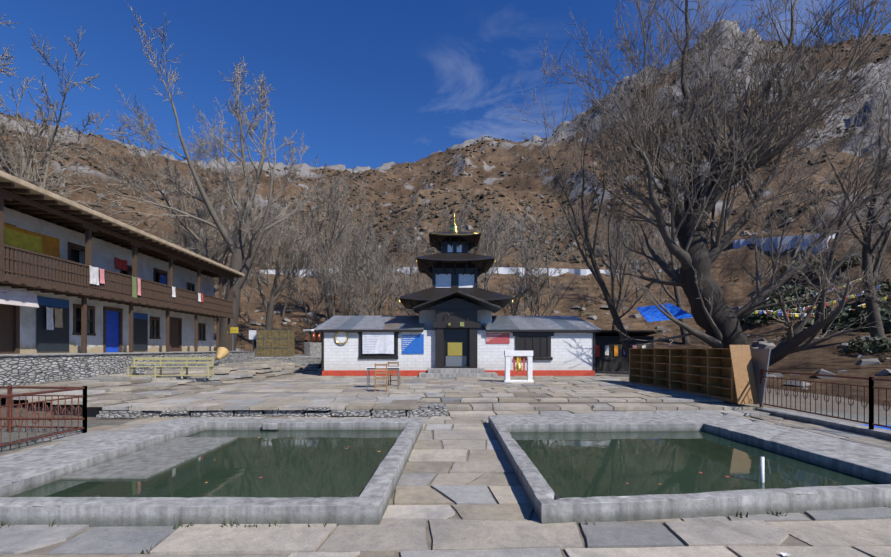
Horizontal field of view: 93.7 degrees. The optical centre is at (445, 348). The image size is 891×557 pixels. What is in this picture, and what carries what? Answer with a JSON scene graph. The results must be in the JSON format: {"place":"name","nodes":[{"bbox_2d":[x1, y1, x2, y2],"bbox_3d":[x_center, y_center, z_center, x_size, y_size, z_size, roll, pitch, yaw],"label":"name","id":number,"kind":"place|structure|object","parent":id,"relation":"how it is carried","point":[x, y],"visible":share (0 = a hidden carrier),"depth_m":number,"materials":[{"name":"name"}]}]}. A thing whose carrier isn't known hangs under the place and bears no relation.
{"place":"outdoors","nodes":[
{"label":"outdoors","id":0,"kind":"place"},
{"bbox_2d":[0,422,128,453],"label":"ground","id":1,"kind":"structure","parent":0,"point":[14,438],"depth_m":8.53,"materials":[{"name":"grey stone"}]},
{"bbox_2d":[0,386,86,446],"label":"iron railing","id":2,"kind":"object","parent":1,"relation":"on","point":[50,419],"visible":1,"depth_m":7.58,"materials":[{"name":"brown metal"}]},
{"bbox_2d":[0,369,296,404],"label":"stone paving","id":3,"kind":"structure","parent":0,"point":[178,385],"depth_m":13.56,"materials":[{"name":"grey stone"}]},
{"bbox_2d":[127,357,213,378],"bbox_3d":[-10.292,0.739,15.683,2.900,0.800,0.410,0,0,-7],"label":"bench","id":4,"kind":"object","parent":3,"relation":"on","point":[134,366],"visible":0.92,"depth_m":15.76,"materials":[{"name":"yellow wood"}]},
{"bbox_2d":[366,367,399,367],"bbox_3d":[-2.288,0.709,15.367,1.200,0.030,0.600,0,0,-4],"label":"table top","id":5,"kind":"object","parent":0,"point":[383,367],"visible":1,"depth_m":15.07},
{"bbox_2d":[0,20,890,406],"bbox_3d":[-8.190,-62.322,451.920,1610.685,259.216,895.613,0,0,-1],"label":"mountain terrain","id":6,"kind":"structure","parent":0,"point":[832,356],"depth_m":106.98,"materials":[{"name":"brown soil"}]},
{"bbox_2d":[163,194,677,341],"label":"bare trees","id":7,"kind":"object","parent":6,"relation":"on","point":[348,270],"visible":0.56,"depth_m":43.68,"materials":[{"name":"grey plant"}]},
{"bbox_2d":[0,33,890,271],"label":"shrubs","id":8,"kind":"object","parent":6,"relation":"on","point":[512,214],"visible":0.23,"depth_m":127.33,"materials":[{"name":"brown plant"}]},
{"bbox_2d":[13,34,889,271],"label":"slope boulders","id":9,"kind":"object","parent":6,"relation":"on","point":[468,227],"visible":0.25,"depth_m":128.27,"materials":[{"name":"brown stone"}]},
{"bbox_2d":[214,288,890,389],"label":"loose stones","id":10,"kind":"object","parent":6,"relation":"on","point":[762,343],"visible":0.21,"depth_m":26.74,"materials":[{"name":"grey stone"}]},
{"bbox_2d":[217,268,890,361],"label":"dry scrub on slope","id":11,"kind":"object","parent":6,"relation":"on","point":[588,304],"visible":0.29,"depth_m":53.54,"materials":[{"name":"brown plant"}]},
{"bbox_2d":[591,33,890,344],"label":"slope trees","id":12,"kind":"object","parent":6,"relation":"on","point":[871,302],"visible":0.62,"depth_m":24.68,"materials":[{"name":"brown plant"}]},
{"bbox_2d":[740,253,890,353],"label":"evergreen shrubs","id":13,"kind":"object","parent":6,"relation":"on","point":[843,318],"visible":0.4,"depth_m":32.27,"materials":[{"name":"green plant"}]},
{"bbox_2d":[751,279,883,316],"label":"prayer flags","id":14,"kind":"object","parent":13,"relation":"attached to","point":[806,308],"depth_m":35.26},
{"bbox_2d":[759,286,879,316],"bbox_3d":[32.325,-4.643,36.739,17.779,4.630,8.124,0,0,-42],"label":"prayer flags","id":15,"kind":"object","parent":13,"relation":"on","point":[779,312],"visible":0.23,"depth_m":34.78,"materials":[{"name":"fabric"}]},
{"bbox_2d":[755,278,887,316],"bbox_3d":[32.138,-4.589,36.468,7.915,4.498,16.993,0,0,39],"label":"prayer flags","id":16,"kind":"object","parent":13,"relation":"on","point":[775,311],"visible":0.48,"depth_m":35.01,"materials":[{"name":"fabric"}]},
{"bbox_2d":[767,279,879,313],"bbox_3d":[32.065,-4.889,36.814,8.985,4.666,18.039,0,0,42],"label":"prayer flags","id":17,"kind":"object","parent":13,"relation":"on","point":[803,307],"visible":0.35,"depth_m":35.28,"materials":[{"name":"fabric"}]},
{"bbox_2d":[0,0,890,168],"label":"sky","id":18,"kind":"structure","parent":0,"point":[372,83],"materials":[{"name":"blue"}]},
{"bbox_2d":[1,371,890,417],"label":"plaza sub-base","id":19,"kind":"object","parent":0,"point":[92,411],"visible":0.13,"depth_m":11.75,"materials":[{"name":"grey stone"}]},
{"bbox_2d":[0,360,890,556],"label":"plaza paving slabs","id":20,"kind":"structure","parent":19,"relation":"on","point":[485,525],"depth_m":4.53,"materials":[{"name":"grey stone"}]},
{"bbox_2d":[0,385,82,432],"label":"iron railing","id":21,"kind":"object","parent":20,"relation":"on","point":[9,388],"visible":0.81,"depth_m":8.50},
{"bbox_2d":[0,351,254,399],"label":"stone retaining wall","id":22,"kind":"structure","parent":20,"relation":"on","point":[19,370],"depth_m":14.00,"materials":[{"name":"stone"}]},
{"bbox_2d":[0,207,213,353],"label":"lodge whitewash walls","id":23,"kind":"structure","parent":22,"relation":"on","point":[104,254],"depth_m":18.19,"materials":[{"name":"white paint"}]},
{"bbox_2d":[0,288,38,307],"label":"awning","id":24,"kind":"object","parent":23,"relation":"attached to","point":[17,298],"visible":1,"depth_m":13.40,"materials":[{"name":"white fabric"}]},
{"bbox_2d":[4,226,42,253],"bbox_3d":[-14.611,-3.726,14.474,0.057,0.600,1.400,0,0,-3],"label":"cloth","id":25,"kind":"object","parent":23,"relation":"attached to","point":[15,238],"visible":0.9,"depth_m":14.43,"materials":[{"name":"yellow fabric"}]},
{"bbox_2d":[4,223,59,257],"bbox_3d":[-14.657,-3.776,14.571,0.057,0.800,2.800,0,0,-3],"label":"banner","id":26,"kind":"object","parent":23,"relation":"attached to","point":[50,246],"visible":0.4,"depth_m":15.44,"materials":[{"name":"fabric"}]},
{"bbox_2d":[46,307,53,329],"bbox_3d":[-14.611,-1.101,15.426,0.038,0.850,0.300,0,0,-2],"label":"hanging cloth","id":27,"kind":"object","parent":23,"relation":"hanging from","point":[49,317],"visible":1,"depth_m":15.43,"materials":[{"name":"white fabric"}]},
{"bbox_2d":[37,296,68,351],"bbox_3d":[-14.742,-0.876,15.718,0.073,2.000,1.398,0,0,-1],"label":"door","id":28,"kind":"structure","parent":23,"relation":"attached to","point":[56,339],"depth_m":15.66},
{"bbox_2d":[55,308,62,327],"bbox_3d":[-14.635,-1.151,15.800,0.038,0.750,0.350,0,0,-3],"label":"hanging cloth","id":29,"kind":"object","parent":23,"relation":"hanging from","point":[58,319],"visible":1,"depth_m":15.81,"materials":[{"name":"beige fabric"}]},
{"bbox_2d":[89,265,98,284],"bbox_3d":[-13.520,-2.806,16.071,0.038,0.700,0.450,0,0,-3],"label":"hanging towel","id":30,"kind":"object","parent":23,"relation":"attached to","point":[94,277],"visible":1,"depth_m":16.09,"materials":[{"name":"white fabric"}]},
{"bbox_2d":[100,268,104,283],"bbox_3d":[-13.545,-2.856,16.470,0.038,0.600,0.250,0,0,-2],"label":"hanging towel","id":31,"kind":"object","parent":23,"relation":"attached to","point":[102,280],"visible":1,"depth_m":16.50,"materials":[{"name":"pink fabric"}]},
{"bbox_2d":[0,222,205,353],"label":"doors and windows","id":32,"kind":"structure","parent":23,"relation":"in","point":[9,329],"depth_m":17.62,"materials":[{"name":"brown wood"}]},
{"bbox_2d":[106,310,118,351],"bbox_3d":[-15.066,-0.726,18.804,0.060,1.900,0.900,0,0,-4],"label":"door","id":33,"kind":"structure","parent":23,"relation":"attached to","point":[112,331],"depth_m":18.86,"materials":[{"name":"blue wood"}]},
{"bbox_2d":[71,248,157,332],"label":"dark lodge interiors","id":34,"kind":"object","parent":23,"relation":"in","point":[74,255],"depth_m":17.41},
{"bbox_2d":[0,182,241,352],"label":"wooden balcony frame","id":35,"kind":"object","parent":23,"relation":"attached to","point":[116,287],"visible":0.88,"depth_m":16.64,"materials":[{"name":"brown wood"}]},
{"bbox_2d":[115,257,127,270],"bbox_3d":[-14.955,-3.876,19.263,0.077,0.500,0.800,0,0,-1],"label":"hanging cloth","id":36,"kind":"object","parent":23,"relation":"attached to","point":[120,264],"visible":0.98,"depth_m":19.28,"materials":[{"name":"red fabric"}]},
{"bbox_2d":[0,171,244,275],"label":"roof","id":37,"kind":"structure","parent":23,"relation":"on","point":[23,184],"depth_m":15.49,"materials":[{"name":"beige wood"}]},
{"bbox_2d":[132,276,136,297],"bbox_3d":[-13.663,-2.681,18.341,0.038,0.950,0.300,0,0,-2],"label":"hanging towel","id":38,"kind":"object","parent":23,"relation":"attached to","point":[134,286],"visible":0.94,"depth_m":18.36,"materials":[{"name":"green fabric"}]},
{"bbox_2d":[137,277,140,295],"bbox_3d":[-13.682,-2.756,18.651,0.041,0.800,0.221,0,0,-1],"label":"hanging towel","id":39,"kind":"object","parent":23,"relation":"attached to","point":[139,286],"visible":1,"depth_m":18.68,"materials":[{"name":"pink fabric"}]},
{"bbox_2d":[133,312,147,350],"bbox_3d":[-15.048,-0.801,20.584,0.060,1.850,1.148,0,0,-1],"label":"door","id":40,"kind":"structure","parent":23,"relation":"attached to","point":[140,331],"depth_m":20.61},
{"bbox_2d":[160,274,165,283],"bbox_3d":[-15.150,-3.626,22.406,0.057,0.600,0.500,0,0,-3],"label":"hanging cloth","id":41,"kind":"object","parent":23,"relation":"attached to","point":[162,279],"visible":0.75,"depth_m":22.36,"materials":[{"name":"blue fabric"}]},
{"bbox_2d":[172,286,175,296],"bbox_3d":[-13.848,-2.881,21.286,0.038,0.550,0.300,0,0,-2],"label":"hanging towel","id":42,"kind":"object","parent":23,"relation":"attached to","point":[173,292],"visible":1,"depth_m":21.26,"materials":[{"name":"white fabric"}]},
{"bbox_2d":[0,351,247,355],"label":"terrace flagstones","id":43,"kind":"object","parent":22,"relation":"on","point":[40,354],"visible":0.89,"depth_m":15.04,"materials":[{"name":"stone"}]},
{"bbox_2d":[216,347,228,359],"bbox_3d":[-11.723,0.366,21.750,0.620,0.604,0.660,26,26,-19],"label":"bamboo doko basket","id":44,"kind":"object","parent":43,"relation":"on","point":[222,352],"visible":1,"depth_m":21.73,"materials":[{"name":"beige wicker"}]},
{"bbox_3d":[-14.568,-0.626,28.614,0.060,1.700,0.050,0,0,-1],"label":"sign post","id":45,"kind":"object","parent":43,"relation":"on","visible":0},
{"bbox_2d":[227,327,237,332],"bbox_3d":[-14.552,-1.226,28.559,0.750,0.400,0.040,0,0,-1],"label":"sign","id":46,"kind":"object","parent":45,"relation":"attached to","point":[233,329],"visible":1,"depth_m":28.54,"materials":[{"name":"yellow metal"}]},
{"bbox_2d":[0,418,422,526],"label":"pool kerb","id":47,"kind":"structure","parent":20,"relation":"on","point":[24,471],"depth_m":4.27,"materials":[{"name":"concrete"}]},
{"bbox_2d":[10,430,402,497],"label":"pool water","id":48,"kind":"structure","parent":47,"relation":"in","point":[302,463],"depth_m":5.68,"materials":[{"name":"green liquid"}]},
{"bbox_2d":[262,421,279,429],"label":"stone block","id":49,"kind":"structure","parent":47,"relation":"attached to","point":[270,425],"depth_m":8.46,"materials":[{"name":"stone"}]},
{"bbox_2d":[96,403,446,418],"bbox_3d":[-4.258,1.601,10.682,8.608,0.246,0.929,0,0,-1],"label":"stone step","id":50,"kind":"object","parent":20,"relation":"on","point":[433,409],"visible":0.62,"depth_m":10.42,"materials":[{"name":"grey stone"}]},
{"bbox_2d":[255,342,320,360],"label":"terrace stone walls","id":51,"kind":"structure","parent":20,"relation":"on","point":[312,349],"depth_m":33.93,"materials":[{"name":"grey stone"}]},
{"bbox_2d":[257,329,293,356],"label":"gabion wall","id":52,"kind":"structure","parent":51,"relation":"on","point":[288,342],"depth_m":29.67,"materials":[{"name":"beige stone"}]},
{"bbox_2d":[256,329,287,356],"bbox_3d":[-12.288,-0.366,29.643,2.240,1.980,0.030,0,0,-1],"label":"gate frame","id":53,"kind":"object","parent":52,"relation":"attached to","point":[272,338],"visible":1,"depth_m":29.63,"materials":[{"name":"grey metal"}]},
{"bbox_2d":[310,331,316,341],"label":"prayer wheel posts","id":54,"kind":"object","parent":51,"relation":"on","point":[315,336],"visible":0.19,"depth_m":34.27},
{"bbox_2d":[311,333,320,340],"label":"prayer wheels","id":55,"kind":"object","parent":51,"relation":"on","point":[313,337],"visible":0.12,"depth_m":33.95,"materials":[{"name":"orange metal"}]},
{"bbox_3d":[-13.853,-0.026,30.097,0.080,1.300,0.060,0,0,-1],"label":"notice board post","id":56,"kind":"object","parent":51,"relation":"on","visible":0},
{"bbox_2d":[249,330,255,338],"bbox_3d":[-13.818,-0.951,30.067,0.650,0.650,0.040,0,0,-1],"label":"white notice board","id":57,"kind":"object","parent":56,"relation":"attached to","point":[252,334],"visible":0.64,"depth_m":30.05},
{"bbox_2d":[282,357,320,368],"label":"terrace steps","id":58,"kind":"structure","parent":20,"relation":"on","point":[309,361],"depth_m":28.45,"materials":[{"name":"grey stone"}]},
{"bbox_2d":[1,376,643,405],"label":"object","id":59,"kind":"structure","parent":20,"relation":"on","point":[393,401],"depth_m":11.55,"materials":[{"name":"grey stone"}]},
{"bbox_2d":[375,363,386,391],"bbox_3d":[-2.174,0.994,14.069,0.420,0.950,0.400,0,0,-9],"label":"chair","id":60,"kind":"object","parent":20,"relation":"on","point":[380,373],"visible":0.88,"depth_m":14.22,"materials":[{"name":"brown wood"}]},
{"bbox_2d":[367,368,398,388],"bbox_3d":[-2.288,1.097,15.367,1.140,0.744,0.540,0,0,-4],"label":"table frame","id":61,"kind":"object","parent":20,"relation":"on","point":[369,369],"visible":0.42,"depth_m":15.14,"materials":[{"name":"grey metal"}]},
{"bbox_2d":[388,362,399,385],"bbox_3d":[-1.997,0.994,16.270,0.420,0.950,0.400,0,0,4],"label":"wooden chair","id":62,"kind":"object","parent":20,"relation":"on","point":[390,374],"visible":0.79,"depth_m":16.09,"materials":[{"name":"brown wood"}]},
{"bbox_2d":[0,397,890,553],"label":"fallen leaves","id":63,"kind":"object","parent":20,"relation":"on","point":[249,525],"visible":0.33,"depth_m":4.01,"materials":[{"name":"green plant"}]},
{"bbox_2d":[314,291,600,369],"bbox_3d":[0.653,-0.724,22.424,15.030,4.396,2.550,0,0,-1],"label":"dark temple timberwork","id":64,"kind":"object","parent":20,"relation":"on","point":[537,343],"visible":0.9,"depth_m":21.90,"materials":[{"name":"black wood"}]},
{"bbox_2d":[362,332,393,353],"bbox_3d":[-3.532,-0.296,21.934,1.650,1.200,0.040,0,0,-1],"label":"notice board","id":65,"kind":"object","parent":64,"relation":"attached to","point":[377,342],"visible":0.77,"depth_m":21.93,"materials":[{"name":"white paper"}]},
{"bbox_2d":[399,232,511,312],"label":"pagoda roofs","id":66,"kind":"structure","parent":64,"relation":"on","point":[454,263],"depth_m":24.34,"materials":[{"name":"black wood"}]},
{"bbox_2d":[398,213,513,302],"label":"roof ornaments","id":67,"kind":"object","parent":66,"relation":"attached to","point":[454,227],"visible":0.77,"depth_m":25.25,"materials":[{"name":"gold metal"}]},
{"bbox_2d":[447,322,463,326],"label":"plaques","id":68,"kind":"object","parent":64,"relation":"attached to","point":[461,324],"visible":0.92,"depth_m":21.74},
{"bbox_2d":[444,328,467,365],"bbox_3d":[0.559,-0.046,22.348,1.260,2.020,0.100,0,0,-1],"label":"door frame","id":69,"kind":"object","parent":64,"relation":"in","point":[455,335],"visible":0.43,"depth_m":22.30,"materials":[{"name":"black wood"}]},
{"bbox_2d":[448,343,461,355],"bbox_3d":[0.500,0.054,22.257,0.780,0.700,0.080,0,0,-1],"label":"temple brass door panel","id":70,"kind":"structure","parent":69,"relation":"attached to","point":[454,349],"depth_m":22.22,"materials":[{"name":"gold metal"}]},
{"bbox_2d":[446,356,465,365],"bbox_3d":[0.560,0.694,22.268,1.100,0.540,0.060,0,0,-1],"label":"temple door panel","id":71,"kind":"structure","parent":69,"relation":"in","point":[455,360],"depth_m":22.24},
{"bbox_2d":[443,311,469,321],"bbox_3d":[0.575,-1.646,21.798,1.360,0.541,0.060,0,0,-1],"label":"door arch","id":72,"kind":"structure","parent":64,"relation":"attached to","point":[456,312],"depth_m":21.77,"materials":[{"name":"black wood"}]},
{"bbox_2d":[314,316,601,329],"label":"temple tin roofs","id":73,"kind":"structure","parent":64,"relation":"on","point":[413,323],"depth_m":23.39,"materials":[{"name":"grey metal"}]},
{"bbox_2d":[486,332,509,343],"bbox_3d":[2.767,-0.576,22.086,1.250,0.680,0.010,0,0,-1],"label":"banner","id":74,"kind":"object","parent":64,"relation":"attached to","point":[497,337],"visible":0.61,"depth_m":22.09,"materials":[{"name":"red fabric"}]},
{"bbox_2d":[322,370,594,375],"bbox_3d":[0.685,1.349,24.184,14.430,0.350,4.230,0,0,-1],"label":"wall base band","id":75,"kind":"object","parent":20,"relation":"on","point":[498,372],"depth_m":22.09,"materials":[{"name":"paint"}]},
{"bbox_2d":[324,330,592,369],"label":"white temple brick walls","id":76,"kind":"structure","parent":75,"relation":"on","point":[571,351],"depth_m":22.11,"materials":[{"name":"white brick"}]},
{"bbox_2d":[335,332,348,343],"bbox_3d":[-5.468,-0.556,21.974,0.729,0.729,0.080,0,0,-1],"label":"clock rim","id":77,"kind":"object","parent":76,"relation":"attached to","point":[345,341],"visible":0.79,"depth_m":21.94,"materials":[{"name":"gold metal"}]},
{"bbox_2d":[336,332,346,342],"bbox_3d":[-5.468,-0.556,21.999,0.600,0.600,0.030,0,0,-1],"label":"clock face","id":78,"kind":"object","parent":77,"relation":"in","point":[341,337],"visible":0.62,"depth_m":21.98},
{"bbox_2d":[402,330,423,353],"bbox_3d":[-1.723,-0.316,22.039,1.150,1.240,0.010,0,0,-1],"label":"information board","id":79,"kind":"object","parent":76,"relation":"attached to","point":[412,342],"visible":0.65,"depth_m":22.04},
{"bbox_2d":[419,368,497,377],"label":"steps","id":80,"kind":"structure","parent":20,"relation":"on","point":[453,372],"depth_m":20.96,"materials":[{"name":"white stone"}]},
{"bbox_2d":[503,351,533,382],"bbox_3d":[3.135,0.789,17.924,1.260,1.360,0.280,0,0,-1],"label":"shrine frame","id":81,"kind":"object","parent":20,"relation":"on","point":[508,354],"visible":0.94,"depth_m":17.82,"materials":[{"name":"paint"}]},
{"bbox_2d":[513,356,514,370],"bbox_3d":[2.936,0.674,17.872,0.080,0.650,0.037,0,0,-1],"label":"cloth strip","id":82,"kind":"object","parent":81,"relation":"hanging from","point":[513,363],"visible":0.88,"depth_m":17.88,"materials":[{"name":"red fabric"}]},
{"bbox_2d":[515,363,521,369],"bbox_3d":[3.135,0.629,17.924,0.320,0.580,0.320,0,0,-1],"label":"bell","id":83,"kind":"object","parent":81,"relation":"attached to","point":[518,366],"visible":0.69,"depth_m":17.82,"materials":[{"name":"gold metal"}]},
{"bbox_2d":[523,356,524,370],"bbox_3d":[3.356,0.674,17.877,0.080,0.650,0.039,0,0,-1],"label":"cloth strip","id":84,"kind":"object","parent":81,"relation":"hanging from","point":[523,363],"visible":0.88,"depth_m":17.87,"materials":[{"name":"red fabric"}]},
{"bbox_2d":[502,37,700,363],"bbox_3d":[8.178,-7.563,22.973,10.123,18.766,5.843,0,0,-1],"label":"leaning tree","id":85,"kind":"object","parent":20,"relation":"on","point":[597,275],"visible":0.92,"depth_m":23.21,"materials":[{"name":"brown plant"}]},
{"bbox_2d":[595,330,662,370],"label":"shed","id":86,"kind":"structure","parent":20,"relation":"on","point":[610,361],"depth_m":26.91,"materials":[{"name":"black wood"}]},
{"bbox_2d":[595,345,599,356],"bbox_3d":[9.767,0.188,26.839,0.250,0.729,0.030,0,0,-1],"label":"hanging cloth","id":87,"kind":"object","parent":86,"relation":"hanging from","point":[597,350],"visible":0.86,"depth_m":26.82,"materials":[{"name":"red fabric"}]},
{"bbox_2d":[605,345,608,354],"bbox_3d":[10.367,0.142,26.846,0.250,0.637,0.030,0,0,-1],"label":"hanging cloth","id":88,"kind":"object","parent":86,"relation":"hanging from","point":[606,349],"visible":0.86,"depth_m":26.83,"materials":[{"name":"white fabric"}]},
{"bbox_2d":[614,345,617,355],"bbox_3d":[10.967,0.169,26.852,0.250,0.689,0.030,0,0,-1],"label":"hanging cloth","id":89,"kind":"object","parent":86,"relation":"hanging from","point":[615,350],"visible":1,"depth_m":26.84,"materials":[{"name":"orange fabric"}]},
{"bbox_2d":[629,348,736,401],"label":"shoe rack shelves","id":90,"kind":"object","parent":20,"relation":"on","point":[708,372],"visible":0.79,"depth_m":13.66,"materials":[{"name":"brown wood"}]},
{"bbox_2d":[488,410,890,524],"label":"pool kerb","id":91,"kind":"structure","parent":20,"relation":"on","point":[864,461],"depth_m":5.32,"materials":[{"name":"concrete"}]},
{"bbox_2d":[510,431,880,497],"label":"pool water","id":92,"kind":"structure","parent":20,"relation":"on","point":[578,464],"depth_m":5.97,"materials":[{"name":"green liquid"}]},
{"bbox_2d":[760,457,763,482],"bbox_3d":[3.969,1.694,5.232,0.041,0.660,0.041,0,0,-23],"label":"pool outlet pipe","id":93,"kind":"object","parent":92,"relation":"in","point":[762,469],"visible":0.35,"depth_m":5.21,"materials":[{"name":"white paint"}]},
{"bbox_2d":[729,345,757,403],"bbox_3d":[8.105,0.704,11.356,0.550,1.591,0.366,0,0,-1],"label":"leaning board","id":94,"kind":"object","parent":20,"relation":"on","point":[743,375],"visible":0.93,"depth_m":11.34,"materials":[{"name":"brown wood"}]},
{"bbox_2d":[750,348,770,404],"bbox_3d":[8.473,0.754,11.480,0.238,1.490,0.900,0,0,-1],"label":"panel","id":95,"kind":"object","parent":20,"relation":"on","point":[760,357],"visible":0.43,"depth_m":11.23,"materials":[{"name":"grey metal"}]},
{"bbox_2d":[755,407,890,440],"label":"kerb","id":96,"kind":"structure","parent":20,"relation":"on","point":[881,433],"depth_m":9.03,"materials":[{"name":"concrete"}]},
{"bbox_2d":[760,369,890,429],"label":"iron railing","id":97,"kind":"object","parent":96,"relation":"on","point":[871,403],"visible":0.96,"depth_m":9.03,"materials":[{"name":"brown metal"}]},
{"bbox_2d":[772,408,890,424],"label":"path","id":98,"kind":"structure","parent":20,"relation":"on","point":[882,419],"depth_m":10.15,"materials":[{"name":"grey stone"}]},
{"bbox_2d":[860,424,890,429],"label":"pipe","id":99,"kind":"object","parent":98,"relation":"on","point":[879,426],"visible":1,"depth_m":8.60,"materials":[{"name":"blue plastic"}]},
{"bbox_2d":[2,405,890,421],"bbox_3d":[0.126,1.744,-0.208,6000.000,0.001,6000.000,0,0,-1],"label":"ground sheet","id":100,"kind":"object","parent":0,"point":[91,419],"depth_m":10.06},
{"bbox_2d":[0,3,369,350],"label":"tall trees","id":101,"kind":"object","parent":100,"relation":"on","point":[245,211],"visible":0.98,"depth_m":33.68,"materials":[{"name":"grey plant"}]},
{"bbox_2d":[540,0,890,369],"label":"old tree","id":102,"kind":"object","parent":100,"relation":"on","point":[716,318],"visible":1,"depth_m":20.99,"materials":[{"name":"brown plant"}]},
{"bbox_2d":[636,303,692,321],"bbox_3d":[14.600,-2.401,27.948,2.916,1.450,2.319,0,0,5],"label":"blue tarp","id":103,"kind":"object","parent":102,"relation":"attached to","point":[648,313],"visible":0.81,"depth_m":28.20,"materials":[{"name":"blue plastic"}]},
{"bbox_2d":[436,245,473,287],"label":"windows","id":104,"kind":"structure","parent":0,"point":[444,280],"depth_m":24.38,"materials":[{"name":"blue glass"}]},
{"bbox_2d":[419,310,491,329],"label":"white temple walls","id":105,"kind":"structure","parent":0,"point":[427,317],"depth_m":23.48,"materials":[{"name":"white paint"}]},
{"bbox_2d":[259,233,835,275],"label":"hill road wall","id":106,"kind":"structure","parent":0,"point":[737,244],"depth_m":67.13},
{"bbox_3d":[-2.844,2.085,6.421,4.200,0.679,4.280,0,0,-1],"label":"pool basin","id":107,"kind":"object","parent":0,"visible":0},
{"bbox_2d":[62,437,236,478],"bbox_3d":[-4.386,1.837,6.545,1.080,0.375,2.400,0,0,-1],"label":"pool step","id":108,"kind":"object","parent":107,"relation":"on","point":[147,463],"visible":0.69,"depth_m":6.18,"materials":[{"name":"concrete"}]}
]}

